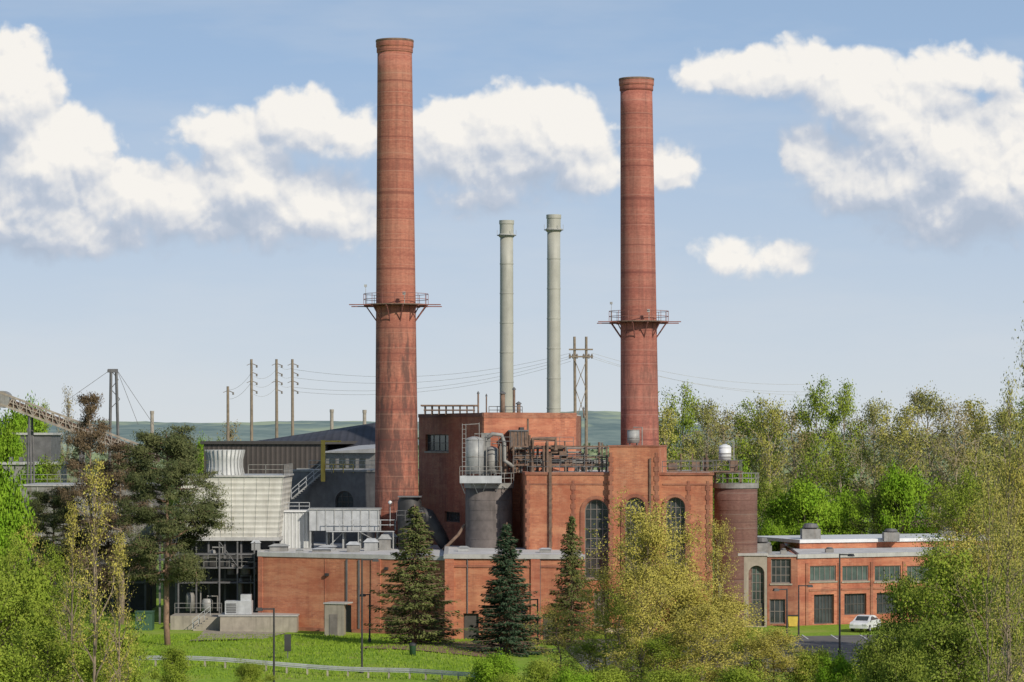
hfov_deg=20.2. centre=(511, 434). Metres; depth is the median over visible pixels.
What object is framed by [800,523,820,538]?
rooftop vent
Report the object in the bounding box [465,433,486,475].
tank
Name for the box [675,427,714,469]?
deciduous tree
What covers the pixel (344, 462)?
window
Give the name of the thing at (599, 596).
window
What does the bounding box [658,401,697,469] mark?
deciduous tree
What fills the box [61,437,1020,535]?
wood
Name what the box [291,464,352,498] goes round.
external stair
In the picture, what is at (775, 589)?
street lamp
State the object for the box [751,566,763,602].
window
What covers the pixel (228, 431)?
utility pole
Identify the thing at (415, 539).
spruce tree
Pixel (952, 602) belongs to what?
deciduous tree
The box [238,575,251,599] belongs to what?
pump unit
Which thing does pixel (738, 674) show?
shrub
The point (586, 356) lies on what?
frame pole
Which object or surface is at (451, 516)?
window
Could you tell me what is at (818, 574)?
window
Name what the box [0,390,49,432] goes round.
deciduous tree
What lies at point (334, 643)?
grass
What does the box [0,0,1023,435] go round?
sky
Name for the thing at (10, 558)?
deciduous tree
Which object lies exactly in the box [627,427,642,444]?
tank
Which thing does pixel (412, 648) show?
litter bin
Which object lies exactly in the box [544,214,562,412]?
steel stack
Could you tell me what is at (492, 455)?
tank
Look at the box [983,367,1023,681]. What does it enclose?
deciduous tree
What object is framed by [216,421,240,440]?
deciduous tree
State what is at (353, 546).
rooftop vent
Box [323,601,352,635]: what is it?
concrete enclosure
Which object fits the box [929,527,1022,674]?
deciduous tree
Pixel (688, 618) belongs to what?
deciduous tree
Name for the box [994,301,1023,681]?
deciduous tree
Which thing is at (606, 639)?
deciduous tree
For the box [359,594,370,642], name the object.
street lamp
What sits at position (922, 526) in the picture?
brick shed
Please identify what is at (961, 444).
deciduous tree
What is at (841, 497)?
deciduous tree
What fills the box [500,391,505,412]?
vent pipe
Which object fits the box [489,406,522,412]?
roof pipe frame
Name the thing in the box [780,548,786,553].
rooftop vent
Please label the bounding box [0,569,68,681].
deciduous tree
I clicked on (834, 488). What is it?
deciduous tree
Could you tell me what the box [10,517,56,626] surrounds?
deciduous tree
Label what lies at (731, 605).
deciduous tree
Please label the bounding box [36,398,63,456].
deciduous tree
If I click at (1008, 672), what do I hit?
deciduous tree
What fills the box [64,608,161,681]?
deciduous tree
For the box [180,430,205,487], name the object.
deciduous tree
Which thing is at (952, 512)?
deciduous tree
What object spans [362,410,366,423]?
distant chimney
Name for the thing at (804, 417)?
deciduous tree
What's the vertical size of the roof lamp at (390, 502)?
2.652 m
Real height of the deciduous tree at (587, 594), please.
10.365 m
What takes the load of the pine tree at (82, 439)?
on the ground at (820, 630)
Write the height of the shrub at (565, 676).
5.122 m
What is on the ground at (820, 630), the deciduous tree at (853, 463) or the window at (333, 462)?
the deciduous tree at (853, 463)
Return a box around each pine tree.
[19,486,101,605]
[49,392,124,622]
[72,441,163,624]
[110,423,240,644]
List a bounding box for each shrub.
[433,671,470,681]
[460,647,520,681]
[488,664,536,681]
[518,651,576,681]
[546,662,600,681]
[573,663,632,681]
[637,662,711,681]
[715,656,792,681]
[777,643,837,681]
[810,647,858,681]
[834,639,884,681]
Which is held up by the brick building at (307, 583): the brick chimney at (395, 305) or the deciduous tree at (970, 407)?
the brick chimney at (395, 305)
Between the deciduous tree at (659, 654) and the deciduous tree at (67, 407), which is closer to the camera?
the deciduous tree at (659, 654)
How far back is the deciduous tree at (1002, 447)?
447.15 m
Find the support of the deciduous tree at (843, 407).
on the ground at (820, 630)
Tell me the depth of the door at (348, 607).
272.03 m
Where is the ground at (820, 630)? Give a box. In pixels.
[43,478,1023,681]
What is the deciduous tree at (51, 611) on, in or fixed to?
on the ground at (820, 630)
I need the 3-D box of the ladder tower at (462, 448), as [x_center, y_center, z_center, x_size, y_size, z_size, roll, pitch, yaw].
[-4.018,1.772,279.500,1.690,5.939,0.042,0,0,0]
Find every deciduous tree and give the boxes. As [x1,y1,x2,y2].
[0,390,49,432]
[0,411,27,461]
[0,444,44,626]
[0,501,50,593]
[0,529,63,646]
[0,548,130,680]
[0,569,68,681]
[0,627,76,681]
[4,619,109,681]
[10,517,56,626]
[11,455,57,559]
[23,539,90,681]
[25,572,112,681]
[32,454,65,482]
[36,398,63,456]
[51,499,89,681]
[57,385,77,482]
[61,452,137,681]
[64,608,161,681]
[68,647,134,681]
[99,531,139,681]
[125,640,164,681]
[147,641,195,681]
[165,440,195,522]
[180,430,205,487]
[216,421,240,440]
[231,657,278,681]
[521,598,606,676]
[545,636,630,681]
[551,557,633,673]
[568,588,667,680]
[572,486,698,661]
[579,557,700,681]
[588,630,721,681]
[593,556,748,680]
[596,503,697,681]
[628,598,772,681]
[650,514,728,661]
[658,381,721,469]
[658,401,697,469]
[659,427,679,459]
[670,589,784,681]
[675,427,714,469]
[679,391,738,510]
[682,464,713,540]
[683,405,753,482]
[693,509,745,662]
[698,417,734,482]
[703,626,797,681]
[708,412,780,485]
[713,457,760,547]
[716,624,822,681]
[718,397,800,507]
[738,391,792,520]
[748,404,820,492]
[753,404,796,492]
[757,473,836,534]
[757,477,788,535]
[758,518,794,550]
[774,506,799,534]
[778,429,832,498]
[784,373,852,494]
[793,424,849,501]
[812,377,882,496]
[815,493,853,534]
[830,416,891,496]
[831,483,871,534]
[843,609,939,681]
[844,489,893,533]
[846,391,905,523]
[855,501,916,533]
[858,425,906,498]
[858,537,1023,681]
[866,400,935,521]
[869,565,964,680]
[870,457,942,533]
[870,610,1021,681]
[872,425,937,511]
[875,532,972,637]
[880,380,980,517]
[898,384,953,515]
[903,482,974,532]
[904,426,961,515]
[905,462,1014,646]
[908,480,1022,652]
[914,519,984,668]
[919,504,980,617]
[927,397,984,504]
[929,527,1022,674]
[933,477,994,532]
[934,394,1017,508]
[934,610,1023,681]
[937,442,1023,681]
[938,417,1013,507]
[945,551,1023,680]
[947,431,1015,497]
[968,447,1023,652]
[969,511,1023,681]
[971,398,1023,525]
[981,422,1022,548]
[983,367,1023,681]
[985,500,1023,639]
[987,395,1023,493]
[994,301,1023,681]
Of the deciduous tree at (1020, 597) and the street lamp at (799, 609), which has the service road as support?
the street lamp at (799, 609)
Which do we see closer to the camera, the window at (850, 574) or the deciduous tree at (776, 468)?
the window at (850, 574)
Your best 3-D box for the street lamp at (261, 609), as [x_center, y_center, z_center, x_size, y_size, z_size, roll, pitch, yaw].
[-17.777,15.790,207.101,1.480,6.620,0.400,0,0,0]
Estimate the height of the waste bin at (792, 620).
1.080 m
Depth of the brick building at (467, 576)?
261.75 m
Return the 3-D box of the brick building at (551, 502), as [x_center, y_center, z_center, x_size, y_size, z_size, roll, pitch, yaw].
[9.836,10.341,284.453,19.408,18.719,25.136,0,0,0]
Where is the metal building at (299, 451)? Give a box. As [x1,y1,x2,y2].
[200,423,374,473]
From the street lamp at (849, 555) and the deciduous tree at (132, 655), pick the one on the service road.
the street lamp at (849, 555)
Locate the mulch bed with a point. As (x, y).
(451, 649)
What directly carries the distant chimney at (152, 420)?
on the ground at (820, 630)
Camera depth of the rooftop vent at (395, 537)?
289.22 m
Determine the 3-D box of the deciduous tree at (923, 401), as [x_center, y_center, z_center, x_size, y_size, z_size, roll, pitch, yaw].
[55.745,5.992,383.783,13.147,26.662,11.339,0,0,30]
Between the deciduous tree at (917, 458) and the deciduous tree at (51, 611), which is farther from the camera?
the deciduous tree at (917, 458)
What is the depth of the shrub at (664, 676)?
174.84 m
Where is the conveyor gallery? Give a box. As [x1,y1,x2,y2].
[0,391,159,560]
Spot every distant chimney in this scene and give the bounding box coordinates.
[150,411,153,460]
[330,409,333,429]
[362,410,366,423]
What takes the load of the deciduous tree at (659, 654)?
on the ground at (820, 630)
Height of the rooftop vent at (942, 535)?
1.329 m
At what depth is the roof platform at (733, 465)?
280.00 m
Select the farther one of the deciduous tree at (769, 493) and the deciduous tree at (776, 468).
the deciduous tree at (776, 468)
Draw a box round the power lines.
[231,353,815,398]
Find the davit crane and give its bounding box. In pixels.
[321,440,353,481]
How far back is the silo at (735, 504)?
279.10 m
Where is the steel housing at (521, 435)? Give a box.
[508,430,527,449]
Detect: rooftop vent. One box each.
[251,540,260,549]
[269,544,289,550]
[296,548,303,552]
[312,547,332,551]
[319,545,336,549]
[346,541,360,551]
[364,538,378,550]
[378,534,391,549]
[383,532,397,547]
[457,546,468,550]
[539,548,550,552]
[757,537,769,553]
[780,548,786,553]
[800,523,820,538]
[825,547,833,552]
[882,528,899,540]
[938,527,954,536]
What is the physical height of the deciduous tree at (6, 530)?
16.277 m
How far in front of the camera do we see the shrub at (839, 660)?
184.60 m
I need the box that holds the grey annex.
[283,460,418,542]
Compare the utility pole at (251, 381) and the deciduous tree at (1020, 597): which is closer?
the deciduous tree at (1020, 597)
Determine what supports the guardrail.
on the ground at (820, 630)
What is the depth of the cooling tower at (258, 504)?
283.91 m
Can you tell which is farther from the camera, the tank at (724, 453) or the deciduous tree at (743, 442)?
the deciduous tree at (743, 442)
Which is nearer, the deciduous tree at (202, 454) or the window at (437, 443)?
the window at (437, 443)
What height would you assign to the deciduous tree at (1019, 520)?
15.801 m
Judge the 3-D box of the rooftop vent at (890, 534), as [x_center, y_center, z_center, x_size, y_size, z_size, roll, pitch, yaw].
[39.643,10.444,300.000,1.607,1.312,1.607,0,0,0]
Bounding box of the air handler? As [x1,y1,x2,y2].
[225,594,252,613]
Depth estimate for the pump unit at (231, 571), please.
281.59 m
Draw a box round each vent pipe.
[477,391,479,412]
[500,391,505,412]
[512,387,515,412]
[516,401,521,412]
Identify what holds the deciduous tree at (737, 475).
on the ground at (820, 630)
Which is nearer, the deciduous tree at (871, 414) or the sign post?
the sign post
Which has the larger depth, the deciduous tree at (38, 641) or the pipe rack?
the pipe rack
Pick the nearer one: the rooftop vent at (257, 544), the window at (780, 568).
the window at (780, 568)
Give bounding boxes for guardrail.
[138,655,475,681]
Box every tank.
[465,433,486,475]
[487,443,500,475]
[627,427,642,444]
[718,441,733,462]
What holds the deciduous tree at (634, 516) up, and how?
on the ground at (820, 630)
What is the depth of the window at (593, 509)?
274.30 m
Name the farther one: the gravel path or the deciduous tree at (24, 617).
the gravel path
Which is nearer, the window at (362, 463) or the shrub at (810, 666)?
the shrub at (810, 666)
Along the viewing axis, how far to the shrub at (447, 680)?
184.98 m
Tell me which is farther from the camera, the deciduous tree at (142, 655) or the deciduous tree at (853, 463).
the deciduous tree at (853, 463)
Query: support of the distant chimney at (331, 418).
on the ground at (820, 630)
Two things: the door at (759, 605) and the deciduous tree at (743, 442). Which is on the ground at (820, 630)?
the deciduous tree at (743, 442)
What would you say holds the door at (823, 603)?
in the brick building at (808, 562)
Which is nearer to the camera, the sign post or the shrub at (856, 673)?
the shrub at (856, 673)
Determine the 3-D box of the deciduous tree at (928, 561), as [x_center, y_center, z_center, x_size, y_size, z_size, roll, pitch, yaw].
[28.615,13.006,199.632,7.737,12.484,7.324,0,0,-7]
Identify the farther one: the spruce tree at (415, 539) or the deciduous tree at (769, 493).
the deciduous tree at (769, 493)
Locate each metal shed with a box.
[0,457,67,549]
[1,429,62,461]
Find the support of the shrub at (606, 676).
on the ground at (820, 630)
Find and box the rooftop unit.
[308,508,395,548]
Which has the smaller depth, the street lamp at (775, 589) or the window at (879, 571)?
the street lamp at (775, 589)
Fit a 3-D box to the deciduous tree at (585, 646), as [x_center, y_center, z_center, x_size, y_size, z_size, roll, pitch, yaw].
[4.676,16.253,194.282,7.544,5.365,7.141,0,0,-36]
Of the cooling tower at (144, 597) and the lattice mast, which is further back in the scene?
the lattice mast
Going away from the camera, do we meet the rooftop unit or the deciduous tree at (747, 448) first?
the rooftop unit
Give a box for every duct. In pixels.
[396,496,464,550]
[484,432,513,467]
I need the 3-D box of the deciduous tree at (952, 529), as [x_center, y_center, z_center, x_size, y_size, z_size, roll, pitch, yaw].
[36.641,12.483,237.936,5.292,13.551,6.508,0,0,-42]
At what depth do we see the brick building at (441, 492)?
290.86 m
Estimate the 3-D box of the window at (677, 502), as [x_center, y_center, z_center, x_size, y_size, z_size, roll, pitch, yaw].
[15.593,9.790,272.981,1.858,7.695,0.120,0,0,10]
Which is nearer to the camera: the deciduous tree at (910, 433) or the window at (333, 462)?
the window at (333, 462)
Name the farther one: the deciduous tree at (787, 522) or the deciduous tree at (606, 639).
the deciduous tree at (787, 522)
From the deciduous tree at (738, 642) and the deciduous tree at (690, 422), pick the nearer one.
the deciduous tree at (738, 642)
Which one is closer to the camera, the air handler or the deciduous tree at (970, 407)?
the air handler
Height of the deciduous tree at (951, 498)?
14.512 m
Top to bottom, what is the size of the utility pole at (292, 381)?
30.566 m
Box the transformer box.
[135,610,154,629]
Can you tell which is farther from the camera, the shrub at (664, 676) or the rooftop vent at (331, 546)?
the rooftop vent at (331, 546)
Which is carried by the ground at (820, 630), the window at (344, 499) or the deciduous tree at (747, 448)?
the deciduous tree at (747, 448)
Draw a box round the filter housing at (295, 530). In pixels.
[280,502,309,547]
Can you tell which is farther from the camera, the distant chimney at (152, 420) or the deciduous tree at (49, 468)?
the distant chimney at (152, 420)
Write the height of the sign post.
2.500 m
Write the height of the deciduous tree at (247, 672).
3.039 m
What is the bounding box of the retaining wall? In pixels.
[170,613,299,631]
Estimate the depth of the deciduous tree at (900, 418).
369.46 m
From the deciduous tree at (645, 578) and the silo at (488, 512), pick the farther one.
the silo at (488, 512)
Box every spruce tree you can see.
[363,504,471,644]
[456,523,557,656]
[540,516,600,646]
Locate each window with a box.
[330,458,335,467]
[336,491,352,507]
[340,458,345,467]
[350,458,355,467]
[360,458,365,467]
[424,434,448,452]
[447,512,459,522]
[585,500,607,579]
[594,591,608,625]
[625,498,644,575]
[666,497,684,573]
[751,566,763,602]
[770,559,791,584]
[770,599,784,623]
[809,565,837,582]
[841,565,869,582]
[844,593,864,614]
[874,565,899,582]
[877,593,896,613]
[907,566,927,582]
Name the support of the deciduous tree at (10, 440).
on the ground at (820, 630)
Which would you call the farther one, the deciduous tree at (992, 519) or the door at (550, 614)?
the door at (550, 614)
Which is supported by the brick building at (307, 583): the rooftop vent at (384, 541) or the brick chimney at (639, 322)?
the rooftop vent at (384, 541)
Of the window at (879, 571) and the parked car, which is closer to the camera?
the parked car
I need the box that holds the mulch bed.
[363,641,538,656]
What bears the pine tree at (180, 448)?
on the ground at (820, 630)
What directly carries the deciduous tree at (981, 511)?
on the ground at (820, 630)
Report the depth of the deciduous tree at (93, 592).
155.04 m
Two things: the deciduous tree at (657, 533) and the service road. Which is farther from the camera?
the service road
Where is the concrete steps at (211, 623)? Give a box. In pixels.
[193,606,219,630]
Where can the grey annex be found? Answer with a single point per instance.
(339, 488)
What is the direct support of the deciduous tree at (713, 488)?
on the ground at (820, 630)
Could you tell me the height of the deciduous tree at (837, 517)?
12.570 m
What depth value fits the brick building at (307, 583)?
272.92 m
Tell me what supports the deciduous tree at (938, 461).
on the ground at (820, 630)
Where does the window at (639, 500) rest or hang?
in the brick building at (551, 502)
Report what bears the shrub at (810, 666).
on the ground at (820, 630)
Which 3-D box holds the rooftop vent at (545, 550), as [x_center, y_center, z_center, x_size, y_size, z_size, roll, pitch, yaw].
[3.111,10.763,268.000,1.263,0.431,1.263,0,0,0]
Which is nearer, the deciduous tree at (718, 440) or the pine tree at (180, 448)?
the pine tree at (180, 448)
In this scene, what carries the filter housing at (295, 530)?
on the brick building at (307, 583)
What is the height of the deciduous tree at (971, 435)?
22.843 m
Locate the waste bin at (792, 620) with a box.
[788,615,797,625]
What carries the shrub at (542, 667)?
on the ground at (820, 630)
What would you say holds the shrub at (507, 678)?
on the ground at (820, 630)
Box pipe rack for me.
[510,432,608,472]
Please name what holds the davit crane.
on the grey annex
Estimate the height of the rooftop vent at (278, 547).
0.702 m
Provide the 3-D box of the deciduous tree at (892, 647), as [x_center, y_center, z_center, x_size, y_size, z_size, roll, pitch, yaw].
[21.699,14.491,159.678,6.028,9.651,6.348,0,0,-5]
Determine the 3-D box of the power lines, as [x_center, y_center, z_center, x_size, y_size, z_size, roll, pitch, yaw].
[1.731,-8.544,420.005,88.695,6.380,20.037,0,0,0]
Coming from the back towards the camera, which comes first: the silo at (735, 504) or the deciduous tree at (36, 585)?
the silo at (735, 504)
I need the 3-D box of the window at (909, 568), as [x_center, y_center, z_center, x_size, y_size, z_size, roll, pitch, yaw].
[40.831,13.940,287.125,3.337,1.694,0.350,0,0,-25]
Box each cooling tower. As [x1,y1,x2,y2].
[20,474,164,612]
[158,450,293,623]
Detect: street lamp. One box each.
[256,608,274,681]
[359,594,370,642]
[360,559,378,672]
[524,598,538,641]
[773,588,788,641]
[797,585,812,638]
[838,554,854,653]
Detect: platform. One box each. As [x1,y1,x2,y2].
[459,466,501,493]
[667,454,742,482]
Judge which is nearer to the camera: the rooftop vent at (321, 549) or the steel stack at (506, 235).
the rooftop vent at (321, 549)
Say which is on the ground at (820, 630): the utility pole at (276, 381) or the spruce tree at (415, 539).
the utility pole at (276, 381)
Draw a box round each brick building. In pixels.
[257,542,444,634]
[418,412,580,547]
[444,544,584,639]
[520,445,713,631]
[757,533,1023,625]
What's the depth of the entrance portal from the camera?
279.00 m
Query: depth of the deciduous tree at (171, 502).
429.58 m
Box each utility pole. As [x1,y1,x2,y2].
[223,386,233,440]
[247,359,257,440]
[272,359,282,437]
[288,359,298,435]
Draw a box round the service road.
[566,635,1013,671]
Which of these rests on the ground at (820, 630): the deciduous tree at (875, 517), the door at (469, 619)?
the deciduous tree at (875, 517)
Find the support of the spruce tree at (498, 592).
on the mulch bed
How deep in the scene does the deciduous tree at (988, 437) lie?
477.98 m
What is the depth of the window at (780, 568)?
281.28 m
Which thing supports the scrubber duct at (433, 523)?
on the brick building at (307, 583)
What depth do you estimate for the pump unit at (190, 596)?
281.59 m
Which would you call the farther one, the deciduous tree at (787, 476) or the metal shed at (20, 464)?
the deciduous tree at (787, 476)
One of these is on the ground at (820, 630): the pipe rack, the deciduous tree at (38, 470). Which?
the deciduous tree at (38, 470)
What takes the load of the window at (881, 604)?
in the brick building at (808, 562)
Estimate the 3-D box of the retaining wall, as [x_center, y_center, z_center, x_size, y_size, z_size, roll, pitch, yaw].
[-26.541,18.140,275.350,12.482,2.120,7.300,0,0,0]
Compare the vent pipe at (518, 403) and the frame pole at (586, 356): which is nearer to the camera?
the vent pipe at (518, 403)
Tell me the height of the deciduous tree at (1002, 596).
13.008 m
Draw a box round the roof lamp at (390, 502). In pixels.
[388,501,391,526]
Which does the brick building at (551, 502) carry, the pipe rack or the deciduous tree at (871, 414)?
the pipe rack
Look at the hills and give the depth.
2463.15 m
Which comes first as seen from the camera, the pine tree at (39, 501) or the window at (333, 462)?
the pine tree at (39, 501)
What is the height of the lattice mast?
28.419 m
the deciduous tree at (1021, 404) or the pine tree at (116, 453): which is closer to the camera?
the pine tree at (116, 453)
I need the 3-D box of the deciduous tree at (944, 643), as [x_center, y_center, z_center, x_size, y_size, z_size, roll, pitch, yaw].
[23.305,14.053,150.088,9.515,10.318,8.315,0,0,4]
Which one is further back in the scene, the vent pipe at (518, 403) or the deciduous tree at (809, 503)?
the deciduous tree at (809, 503)
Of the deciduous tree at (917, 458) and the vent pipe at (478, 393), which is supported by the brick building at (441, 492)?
the vent pipe at (478, 393)
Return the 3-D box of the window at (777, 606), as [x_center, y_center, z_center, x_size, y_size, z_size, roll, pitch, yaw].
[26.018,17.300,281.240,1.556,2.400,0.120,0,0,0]
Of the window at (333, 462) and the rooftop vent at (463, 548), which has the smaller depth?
the rooftop vent at (463, 548)
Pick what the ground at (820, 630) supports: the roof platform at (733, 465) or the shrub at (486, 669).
the shrub at (486, 669)
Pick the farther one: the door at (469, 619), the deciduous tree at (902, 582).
the door at (469, 619)
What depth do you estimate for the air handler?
272.60 m
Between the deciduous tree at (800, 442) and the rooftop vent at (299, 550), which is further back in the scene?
the deciduous tree at (800, 442)
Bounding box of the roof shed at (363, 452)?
[325,444,374,467]
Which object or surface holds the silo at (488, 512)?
on the brick building at (467, 576)
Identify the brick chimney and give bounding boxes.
[349,38,441,547]
[597,76,680,444]
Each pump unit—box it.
[186,589,200,610]
[202,595,217,610]
[209,547,222,559]
[227,560,241,573]
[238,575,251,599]
[241,562,256,574]
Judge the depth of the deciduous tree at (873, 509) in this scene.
328.39 m
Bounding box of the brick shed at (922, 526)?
[902,519,974,533]
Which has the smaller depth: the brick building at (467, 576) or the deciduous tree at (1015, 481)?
the deciduous tree at (1015, 481)
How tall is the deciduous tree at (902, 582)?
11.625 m
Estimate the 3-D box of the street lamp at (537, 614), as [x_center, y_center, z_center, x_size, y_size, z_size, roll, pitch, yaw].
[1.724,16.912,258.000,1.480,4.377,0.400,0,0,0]
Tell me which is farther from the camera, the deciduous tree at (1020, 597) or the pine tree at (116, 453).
the pine tree at (116, 453)
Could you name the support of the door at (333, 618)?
in the concrete enclosure
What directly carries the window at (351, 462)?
in the roof shed at (363, 452)
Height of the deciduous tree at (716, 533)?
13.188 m
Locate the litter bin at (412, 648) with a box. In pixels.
[409,643,415,655]
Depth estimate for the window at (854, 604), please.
284.18 m
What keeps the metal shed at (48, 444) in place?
on the ground at (820, 630)
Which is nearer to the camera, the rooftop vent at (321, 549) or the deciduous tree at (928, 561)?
the deciduous tree at (928, 561)
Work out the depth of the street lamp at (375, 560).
224.40 m
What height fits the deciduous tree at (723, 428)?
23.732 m
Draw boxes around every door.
[329,614,337,635]
[346,605,350,631]
[464,614,478,638]
[543,614,554,639]
[750,603,763,625]
[814,594,832,623]
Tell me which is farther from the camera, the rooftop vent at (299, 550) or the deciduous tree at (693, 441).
the deciduous tree at (693, 441)
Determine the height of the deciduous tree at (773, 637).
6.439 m
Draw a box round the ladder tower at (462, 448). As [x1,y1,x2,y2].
[462,424,468,483]
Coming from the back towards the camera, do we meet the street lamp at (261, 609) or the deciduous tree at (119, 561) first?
the street lamp at (261, 609)
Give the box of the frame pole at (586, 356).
[569,337,592,469]
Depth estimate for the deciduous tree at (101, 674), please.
164.51 m
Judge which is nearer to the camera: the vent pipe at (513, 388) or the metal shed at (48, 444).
the vent pipe at (513, 388)
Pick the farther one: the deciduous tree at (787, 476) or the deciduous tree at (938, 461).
the deciduous tree at (938, 461)
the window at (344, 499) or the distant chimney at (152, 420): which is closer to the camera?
the window at (344, 499)
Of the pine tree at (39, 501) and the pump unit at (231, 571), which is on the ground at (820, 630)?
the pine tree at (39, 501)
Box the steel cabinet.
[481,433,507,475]
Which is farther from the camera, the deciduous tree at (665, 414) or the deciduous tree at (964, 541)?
the deciduous tree at (665, 414)
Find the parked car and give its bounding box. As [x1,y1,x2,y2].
[849,615,880,631]
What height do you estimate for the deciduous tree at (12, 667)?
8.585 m
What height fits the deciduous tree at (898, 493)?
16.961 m
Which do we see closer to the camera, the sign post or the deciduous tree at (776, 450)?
the sign post
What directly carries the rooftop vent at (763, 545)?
on the brick building at (808, 562)
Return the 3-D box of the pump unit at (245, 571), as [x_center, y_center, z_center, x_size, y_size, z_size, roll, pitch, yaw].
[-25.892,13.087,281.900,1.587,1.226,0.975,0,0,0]
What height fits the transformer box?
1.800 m
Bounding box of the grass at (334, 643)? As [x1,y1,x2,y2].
[61,633,511,680]
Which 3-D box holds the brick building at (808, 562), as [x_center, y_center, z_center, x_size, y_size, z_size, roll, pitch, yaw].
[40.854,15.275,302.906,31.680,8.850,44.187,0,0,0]
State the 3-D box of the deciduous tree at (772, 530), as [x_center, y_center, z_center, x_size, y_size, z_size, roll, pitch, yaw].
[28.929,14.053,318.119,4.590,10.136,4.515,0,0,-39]
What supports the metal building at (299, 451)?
on the ground at (820, 630)
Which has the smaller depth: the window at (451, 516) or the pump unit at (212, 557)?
the pump unit at (212, 557)
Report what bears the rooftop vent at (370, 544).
on the brick building at (307, 583)
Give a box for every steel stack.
[497,220,515,412]
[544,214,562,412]
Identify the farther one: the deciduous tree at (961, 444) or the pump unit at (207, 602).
the deciduous tree at (961, 444)
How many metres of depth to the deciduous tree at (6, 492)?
214.87 m
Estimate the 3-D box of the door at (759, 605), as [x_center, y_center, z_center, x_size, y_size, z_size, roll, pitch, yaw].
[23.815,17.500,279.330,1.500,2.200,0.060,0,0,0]
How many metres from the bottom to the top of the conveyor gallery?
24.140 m
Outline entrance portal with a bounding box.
[719,551,767,626]
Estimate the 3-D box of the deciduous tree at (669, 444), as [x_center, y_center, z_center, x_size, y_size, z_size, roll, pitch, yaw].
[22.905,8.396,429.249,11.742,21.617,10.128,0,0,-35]
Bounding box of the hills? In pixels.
[1,410,1022,464]
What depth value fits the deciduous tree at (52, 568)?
204.87 m
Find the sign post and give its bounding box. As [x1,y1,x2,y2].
[284,634,290,657]
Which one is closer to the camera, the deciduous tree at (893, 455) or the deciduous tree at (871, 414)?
the deciduous tree at (871, 414)
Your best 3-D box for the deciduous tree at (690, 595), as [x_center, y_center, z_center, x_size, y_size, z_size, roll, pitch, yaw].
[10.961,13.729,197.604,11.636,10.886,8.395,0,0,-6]
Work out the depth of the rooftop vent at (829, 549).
287.59 m
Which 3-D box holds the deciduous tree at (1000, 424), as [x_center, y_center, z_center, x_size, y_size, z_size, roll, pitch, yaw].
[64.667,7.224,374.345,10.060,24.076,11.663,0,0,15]
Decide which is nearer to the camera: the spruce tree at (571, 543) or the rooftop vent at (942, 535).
the spruce tree at (571, 543)
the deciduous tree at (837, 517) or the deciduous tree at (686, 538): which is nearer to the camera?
the deciduous tree at (686, 538)
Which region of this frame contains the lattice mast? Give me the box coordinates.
[62,369,153,471]
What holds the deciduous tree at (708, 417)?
on the ground at (820, 630)
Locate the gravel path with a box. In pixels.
[190,630,283,640]
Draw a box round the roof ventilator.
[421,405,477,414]
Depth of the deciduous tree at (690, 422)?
395.69 m
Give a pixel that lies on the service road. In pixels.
(827, 642)
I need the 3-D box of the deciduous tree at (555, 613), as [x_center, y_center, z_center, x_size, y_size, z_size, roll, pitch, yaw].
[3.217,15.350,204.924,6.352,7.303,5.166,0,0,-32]
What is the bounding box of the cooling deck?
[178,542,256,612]
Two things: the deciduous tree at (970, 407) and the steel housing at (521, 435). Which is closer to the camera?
the steel housing at (521, 435)
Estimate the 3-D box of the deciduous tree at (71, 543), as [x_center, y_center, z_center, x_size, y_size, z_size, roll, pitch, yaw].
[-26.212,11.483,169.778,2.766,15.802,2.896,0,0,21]
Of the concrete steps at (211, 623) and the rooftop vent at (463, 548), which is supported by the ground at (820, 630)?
the concrete steps at (211, 623)
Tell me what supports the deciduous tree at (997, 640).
on the ground at (820, 630)
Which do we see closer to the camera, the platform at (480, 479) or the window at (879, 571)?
the platform at (480, 479)
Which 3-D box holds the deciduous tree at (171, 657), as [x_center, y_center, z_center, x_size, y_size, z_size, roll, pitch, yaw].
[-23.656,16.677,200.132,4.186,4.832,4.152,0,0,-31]
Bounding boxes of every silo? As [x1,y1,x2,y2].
[464,472,513,547]
[713,472,758,625]

